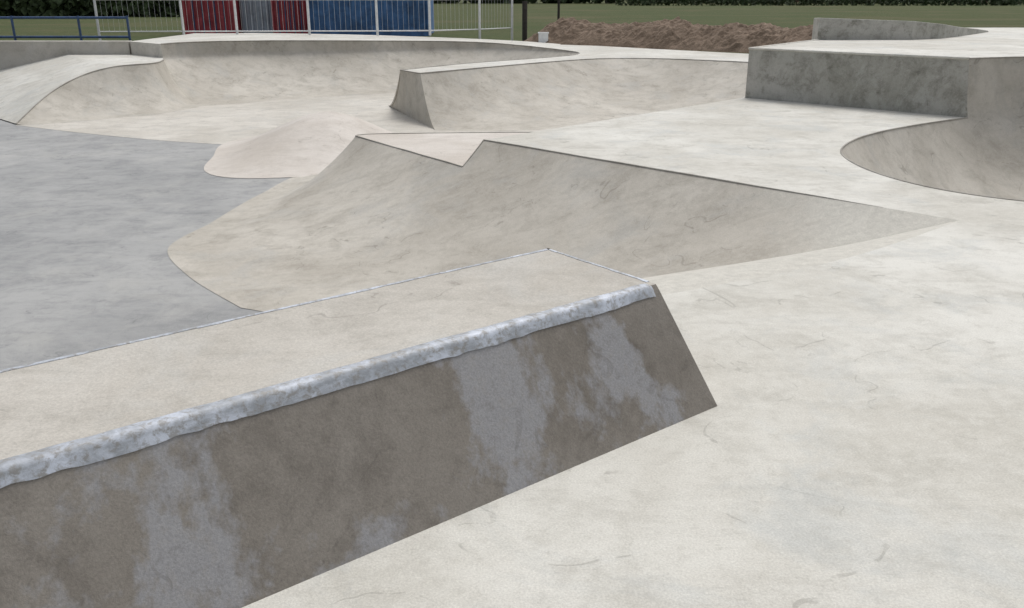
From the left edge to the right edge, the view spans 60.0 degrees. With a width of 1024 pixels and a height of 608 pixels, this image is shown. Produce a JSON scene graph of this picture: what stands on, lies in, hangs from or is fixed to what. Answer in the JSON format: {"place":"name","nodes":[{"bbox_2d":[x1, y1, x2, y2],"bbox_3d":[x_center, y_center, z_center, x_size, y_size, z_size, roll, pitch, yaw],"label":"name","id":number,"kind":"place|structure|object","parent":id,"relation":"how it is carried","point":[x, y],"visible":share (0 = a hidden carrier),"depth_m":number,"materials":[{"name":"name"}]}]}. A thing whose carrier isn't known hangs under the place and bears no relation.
{"place":"outdoors","nodes":[
{"label":"outdoors","id":0,"kind":"place"},
{"bbox_2d":[0,119,350,369],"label":"bowl floor","id":1,"kind":"structure","parent":0,"point":[93,227],"depth_m":10.14,"materials":[{"name":"concrete"}]},
{"bbox_2d":[0,55,111,123],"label":"roll in slab","id":2,"kind":"object","parent":1,"relation":"on","point":[25,89],"visible":1,"depth_m":21.38,"materials":[{"name":"concrete"}]},
{"bbox_2d":[71,54,162,65],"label":"wing deck","id":3,"kind":"structure","parent":2,"relation":"on","point":[113,60],"depth_m":22.97,"materials":[{"name":"concrete"}]},
{"bbox_2d":[0,41,130,69],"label":"boundary wall","id":4,"kind":"structure","parent":3,"relation":"on","point":[15,53],"depth_m":24.61,"materials":[{"name":"concrete"}]},
{"bbox_2d":[210,174,317,223],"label":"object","id":5,"kind":"structure","parent":1,"relation":"on","point":[281,190],"depth_m":11.84,"materials":[{"name":"concrete"}]},
{"bbox_2d":[168,132,529,306],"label":"skate ramp","id":6,"kind":"structure","parent":1,"relation":"on","point":[360,194],"depth_m":9.97,"materials":[{"name":"concrete"}]},
{"bbox_2d":[240,139,959,311],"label":"platform bank","id":7,"kind":"structure","parent":1,"relation":"on","point":[492,200],"depth_m":8.29,"materials":[{"name":"concrete"}]},
{"bbox_2d":[967,58,1023,199],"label":"bowl extension wall","id":8,"kind":"structure","parent":1,"relation":"on","point":[995,102],"depth_m":12.18,"materials":[{"name":"grey concrete"}]},
{"bbox_2d":[969,56,1023,58],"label":"edge line","id":9,"kind":"object","parent":8,"relation":"on","point":[997,57],"visible":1,"depth_m":12.15,"materials":[{"name":"metal"}]},
{"bbox_2d":[17,93,547,143],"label":"floor slab","id":10,"kind":"structure","parent":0,"point":[219,124],"depth_m":19.07,"materials":[{"name":"concrete"}]},
{"bbox_2d":[16,58,199,124],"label":"ramp","id":11,"kind":"structure","parent":10,"relation":"on","point":[133,90],"depth_m":20.49,"materials":[{"name":"concrete"}]},
{"bbox_2d":[204,111,391,177],"bbox_3d":[-3.373,-2.979,15.488,3.820,0.574,5.067,0,19,0],"label":"concrete mound","id":12,"kind":"object","parent":10,"relation":"on","point":[315,143],"visible":0.85,"depth_m":14.62,"materials":[{"name":"grey concrete"}]},
{"bbox_2d":[130,40,579,105],"bbox_3d":[-3.616,-6.091,23.173,12.123,1.372,7.740,-6,20,-18],"label":"quarter pipe","id":13,"kind":"object","parent":10,"relation":"on","point":[207,73],"visible":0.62,"depth_m":24.99,"materials":[{"name":"concrete"}]},
{"bbox_2d":[389,71,434,129],"bbox_3d":[-2.324,-4.660,19.653,0.192,0.996,4.461,-7,21,-20],"label":"quarter pipe end","id":14,"kind":"object","parent":10,"relation":"on","point":[410,100],"visible":1,"depth_m":19.34,"materials":[{"name":"concrete"}]},
{"bbox_2d":[400,58,747,130],"bbox_3d":[2.865,-4.842,20.152,10.691,1.012,6.839,0,19,0],"label":"quarter pipe","id":15,"kind":"object","parent":10,"relation":"on","point":[539,95],"visible":0.73,"depth_m":20.73,"materials":[{"name":"concrete"}]},
{"bbox_2d":[0,0,1023,53],"bbox_3d":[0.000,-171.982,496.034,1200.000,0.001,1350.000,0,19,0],"label":"grass field","id":16,"kind":"structure","parent":0,"point":[540,15],"depth_m":64.08,"materials":[{"name":"green plant"}]},
{"bbox_2d":[0,16,130,40],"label":"blue guard rail","id":17,"kind":"object","parent":16,"relation":"on","point":[14,36],"visible":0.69,"depth_m":25.33,"materials":[{"name":"paint"}]},
{"bbox_2d":[0,0,182,16],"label":"hedge","id":18,"kind":"object","parent":16,"relation":"on","point":[46,7],"visible":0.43,"depth_m":65.61,"materials":[{"name":"green plant"}]},
{"bbox_2d":[182,0,242,33],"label":"red shipping container","id":19,"kind":"object","parent":16,"relation":"on","point":[221,20],"visible":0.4,"depth_m":36.21,"materials":[{"name":"metal"}]},
{"bbox_2d":[240,0,272,32],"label":"grey shipping container","id":20,"kind":"object","parent":16,"relation":"on","point":[259,20],"visible":0.58,"depth_m":36.77,"materials":[{"name":"metal"}]},
{"bbox_2d":[270,0,307,33],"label":"red shipping container","id":21,"kind":"object","parent":16,"relation":"on","point":[295,16],"visible":0.45,"depth_m":36.18,"materials":[{"name":"metal"}]},
{"bbox_2d":[93,0,512,40],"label":"white fence","id":22,"kind":"object","parent":16,"relation":"on","point":[309,30],"visible":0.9,"depth_m":28.83,"materials":[{"name":"metal"}]},
{"bbox_2d":[131,33,564,49],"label":"deck","id":23,"kind":"structure","parent":16,"relation":"on","point":[227,37],"depth_m":27.76,"materials":[{"name":"concrete"}]},
{"bbox_2d":[309,0,433,35],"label":"blue shipping container","id":24,"kind":"object","parent":16,"relation":"on","point":[418,16],"visible":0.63,"depth_m":35.93,"materials":[{"name":"metal"}]},
{"bbox_2d":[522,1,526,40],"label":"timber post","id":25,"kind":"object","parent":16,"relation":"on","point":[524,20],"visible":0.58,"depth_m":31.19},
{"bbox_2d":[538,32,548,42],"bbox_3d":[1.050,-8.915,29.724,0.360,0.380,0.240,0,19,0],"label":"white utility box","id":26,"kind":"object","parent":16,"relation":"on","point":[543,37],"visible":0.82,"depth_m":29.62,"materials":[{"name":"paint"}]},
{"bbox_2d":[557,0,559,19],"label":"timber post","id":27,"kind":"object","parent":16,"relation":"on","point":[558,12],"visible":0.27,"depth_m":36.05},
{"bbox_2d":[525,16,812,52],"bbox_3d":[6.742,-8.372,27.458,14.095,0.972,3.436,13,23,33],"label":"dirt heap","id":28,"kind":"object","parent":16,"relation":"on","point":[677,33],"visible":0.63,"depth_m":27.71,"materials":[{"name":"soil"}]},
{"bbox_2d":[433,0,1023,3],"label":"distant treeline","id":29,"kind":"object","parent":16,"relation":"on","point":[531,1],"visible":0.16,"depth_m":154.62,"materials":[{"name":"green plant"}]},
{"bbox_2d":[615,0,1023,5],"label":"hedge","id":30,"kind":"object","parent":16,"relation":"on","point":[846,2],"visible":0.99,"depth_m":127.51,"materials":[{"name":"green plant"}]},
{"bbox_2d":[406,45,748,72],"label":"back deck","id":31,"kind":"structure","parent":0,"point":[588,52],"depth_m":23.90,"materials":[{"name":"concrete"}]},
{"bbox_2d":[242,98,1023,607],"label":"concrete deck","id":32,"kind":"structure","parent":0,"point":[854,438],"depth_m":3.29,"materials":[{"name":"beige concrete"}]},
{"bbox_2d":[0,248,716,607],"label":"grind ledge","id":33,"kind":"object","parent":32,"relation":"on","point":[242,460],"visible":0.98,"depth_m":2.77,"materials":[{"name":"concrete"},{"name":"steel"}]},
{"bbox_2d":[642,221,956,294],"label":"roll down bank","id":34,"kind":"structure","parent":32,"relation":"on","point":[688,280],"depth_m":5.59,"materials":[{"name":"concrete"}]},
{"bbox_2d":[745,18,1023,116],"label":"raised concrete block","id":35,"kind":"structure","parent":32,"relation":"on","point":[908,66],"depth_m":13.56,"materials":[{"name":"grey concrete"}]},
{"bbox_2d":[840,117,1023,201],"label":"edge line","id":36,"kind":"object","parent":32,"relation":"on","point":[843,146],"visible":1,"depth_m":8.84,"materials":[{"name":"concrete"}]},
{"bbox_2d":[842,118,1018,199],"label":"bowl wall","id":37,"kind":"structure","parent":0,"point":[947,155],"depth_m":11.34,"materials":[{"name":"grey concrete"}]}
]}

